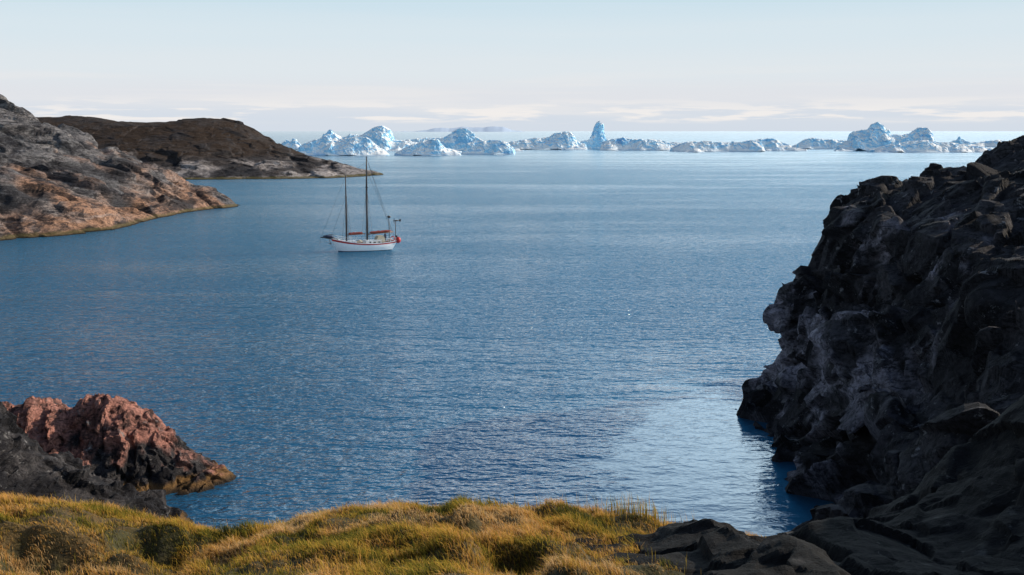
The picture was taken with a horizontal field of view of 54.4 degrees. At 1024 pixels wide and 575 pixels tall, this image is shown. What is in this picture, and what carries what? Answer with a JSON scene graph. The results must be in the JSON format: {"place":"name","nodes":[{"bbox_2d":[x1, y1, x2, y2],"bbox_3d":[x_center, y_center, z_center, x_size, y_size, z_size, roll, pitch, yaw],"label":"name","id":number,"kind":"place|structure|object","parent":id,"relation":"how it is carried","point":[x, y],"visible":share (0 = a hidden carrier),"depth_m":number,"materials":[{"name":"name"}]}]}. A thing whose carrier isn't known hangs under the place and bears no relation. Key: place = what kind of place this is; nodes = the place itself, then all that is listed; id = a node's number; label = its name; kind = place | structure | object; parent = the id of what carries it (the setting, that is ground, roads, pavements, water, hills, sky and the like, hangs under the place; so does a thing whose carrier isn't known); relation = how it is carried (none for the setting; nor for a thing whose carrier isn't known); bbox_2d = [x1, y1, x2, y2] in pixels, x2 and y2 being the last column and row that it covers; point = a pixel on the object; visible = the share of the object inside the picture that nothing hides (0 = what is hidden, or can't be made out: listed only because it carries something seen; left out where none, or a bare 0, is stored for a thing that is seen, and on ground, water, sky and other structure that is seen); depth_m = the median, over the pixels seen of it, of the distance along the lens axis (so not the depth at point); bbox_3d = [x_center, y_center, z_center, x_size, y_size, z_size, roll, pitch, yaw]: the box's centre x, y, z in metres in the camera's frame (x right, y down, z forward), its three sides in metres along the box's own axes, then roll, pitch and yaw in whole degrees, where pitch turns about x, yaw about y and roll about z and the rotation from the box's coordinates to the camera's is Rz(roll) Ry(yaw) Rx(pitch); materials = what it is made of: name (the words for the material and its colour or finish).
{"place":"outdoors","nodes":[
{"label":"outdoors","id":0,"kind":"place"},
{"bbox_2d":[0,393,236,523],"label":"rocky shore","id":1,"kind":"structure","parent":0,"point":[116,449],"depth_m":58.70,"materials":[{"name":"stone"}]},
{"bbox_2d":[0,94,238,240],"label":"headland","id":2,"kind":"structure","parent":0,"point":[61,179],"depth_m":242.93,"materials":[{"name":"grey stone"}]},
{"bbox_2d":[36,115,382,179],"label":"headland","id":3,"kind":"structure","parent":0,"point":[207,149],"depth_m":477.99,"materials":[{"name":"brown stone"}]},
{"bbox_2d":[0,491,761,574],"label":"grassy hill","id":4,"kind":"structure","parent":0,"point":[161,549],"depth_m":13.09,"materials":[{"name":"green plant"}]},
{"bbox_2d":[573,395,1023,574],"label":"foreground rock","id":5,"kind":"object","parent":4,"relation":"on","point":[958,509],"visible":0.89,"depth_m":12.16,"materials":[{"name":"black stone"}]},
{"bbox_2d":[401,126,523,131],"bbox_3d":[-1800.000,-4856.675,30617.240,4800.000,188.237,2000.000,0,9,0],"label":"distant hills","id":6,"kind":"structure","parent":0,"point":[488,129],"depth_m":29977.80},
{"bbox_2d":[0,131,1023,536],"bbox_3d":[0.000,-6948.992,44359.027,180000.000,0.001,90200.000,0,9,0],"label":"sea water","id":7,"kind":"structure","parent":0,"point":[526,325],"depth_m":110.55,"materials":[{"name":"blue liquid"}]},
{"bbox_2d":[282,138,300,148],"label":"iceberg","id":8,"kind":"object","parent":7,"relation":"on","point":[294,144],"visible":0.63,"depth_m":1149.23,"materials":[{"name":"white ice"}]},
{"bbox_2d":[296,136,388,155],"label":"iceberg","id":9,"kind":"object","parent":7,"relation":"on","point":[356,146],"visible":0.92,"depth_m":863.15,"materials":[{"name":"white ice"}]},
{"bbox_2d":[320,156,400,251],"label":"sailing schooner","id":10,"kind":"object","parent":7,"relation":"on","point":[379,243],"visible":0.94,"depth_m":175.81,"materials":[{"name":"white paint"}]},
{"bbox_2d":[320,126,419,150],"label":"iceberg","id":11,"kind":"object","parent":7,"relation":"on","point":[382,137],"visible":0.41,"depth_m":1072.39,"materials":[{"name":"white ice"}]},
{"bbox_2d":[388,146,400,150],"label":"iceberg","id":12,"kind":"object","parent":7,"relation":"on","point":[397,148],"visible":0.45,"depth_m":1052.29,"materials":[{"name":"white ice"}]},
{"bbox_2d":[403,138,440,141],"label":"iceberg","id":13,"kind":"object","parent":7,"relation":"on","point":[418,140],"visible":0.15,"depth_m":1290.60,"materials":[{"name":"white ice"}]},
{"bbox_2d":[394,139,460,155],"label":"iceberg","id":14,"kind":"object","parent":7,"relation":"on","point":[433,147],"visible":0.96,"depth_m":862.92,"materials":[{"name":"white ice"}]},
{"bbox_2d":[439,128,482,150],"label":"iceberg","id":15,"kind":"object","parent":7,"relation":"on","point":[459,139],"visible":0.51,"depth_m":1081.01,"materials":[{"name":"ice"}]},
{"bbox_2d":[461,140,514,153],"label":"iceberg","id":16,"kind":"object","parent":7,"relation":"on","point":[491,147],"visible":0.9,"depth_m":907.15,"materials":[{"name":"white ice"}]},
{"bbox_2d":[508,131,586,149],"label":"iceberg","id":17,"kind":"object","parent":7,"relation":"on","point":[563,140],"visible":0.87,"depth_m":1148.99,"materials":[{"name":"white ice"}]},
{"bbox_2d":[564,146,585,149],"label":"iceberg","id":18,"kind":"object","parent":7,"relation":"on","point":[575,148],"visible":0.97,"depth_m":1140.22,"materials":[{"name":"white ice"}]},
{"bbox_2d":[580,121,608,148],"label":"iceberg","id":19,"kind":"object","parent":7,"relation":"on","point":[596,139],"visible":0.54,"depth_m":1178.04,"materials":[{"name":"ice"}]},
{"bbox_2d":[599,137,677,149],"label":"iceberg","id":20,"kind":"object","parent":7,"relation":"on","point":[623,143],"visible":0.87,"depth_m":1100.97,"materials":[{"name":"white ice"}]},
{"bbox_2d":[684,148,703,151],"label":"iceberg","id":21,"kind":"object","parent":7,"relation":"on","point":[695,150],"visible":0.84,"depth_m":991.21,"materials":[{"name":"white ice"}]},
{"bbox_2d":[670,140,765,151],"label":"iceberg","id":22,"kind":"object","parent":7,"relation":"on","point":[746,146],"visible":0.88,"depth_m":1030.95,"materials":[{"name":"white ice"}]},
{"bbox_2d":[755,138,791,148],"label":"iceberg","id":23,"kind":"object","parent":7,"relation":"on","point":[768,143],"visible":0.64,"depth_m":1169.43,"materials":[{"name":"white ice"}]},
{"bbox_2d":[765,147,806,150],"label":"iceberg","id":24,"kind":"object","parent":7,"relation":"on","point":[786,149],"visible":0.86,"depth_m":1050.31,"materials":[{"name":"white ice"}]},
{"bbox_2d":[796,137,846,148],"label":"iceberg","id":25,"kind":"object","parent":7,"relation":"on","point":[812,143],"visible":0.65,"depth_m":1179.37,"materials":[{"name":"white ice"}]},
{"bbox_2d":[835,122,935,150],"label":"iceberg","id":26,"kind":"object","parent":7,"relation":"on","point":[875,135],"visible":0.73,"depth_m":1071.05,"materials":[{"name":"white ice"}]},
{"bbox_2d":[867,140,993,152],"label":"iceberg","id":27,"kind":"object","parent":7,"relation":"on","point":[925,146],"visible":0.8,"depth_m":992.20,"materials":[{"name":"white ice"}]},
{"bbox_2d":[949,136,971,145],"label":"iceberg","id":28,"kind":"object","parent":7,"relation":"on","point":[959,140],"visible":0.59,"depth_m":1289.22,"materials":[{"name":"white ice"}]},
{"bbox_2d":[971,139,1002,146],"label":"iceberg","id":29,"kind":"object","parent":7,"relation":"on","point":[991,143],"visible":0.51,"depth_m":1338.28,"materials":[{"name":"white ice"}]},
{"bbox_2d":[0,0,1023,130],"label":"sky","id":30,"kind":"structure","parent":0,"point":[264,65],"materials":[{"name":"white"}]},
{"bbox_2d":[736,135,1023,531],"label":"rock cliff","id":31,"kind":"structure","parent":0,"point":[893,315],"depth_m":57.66,"materials":[{"name":"black stone"}]}
]}

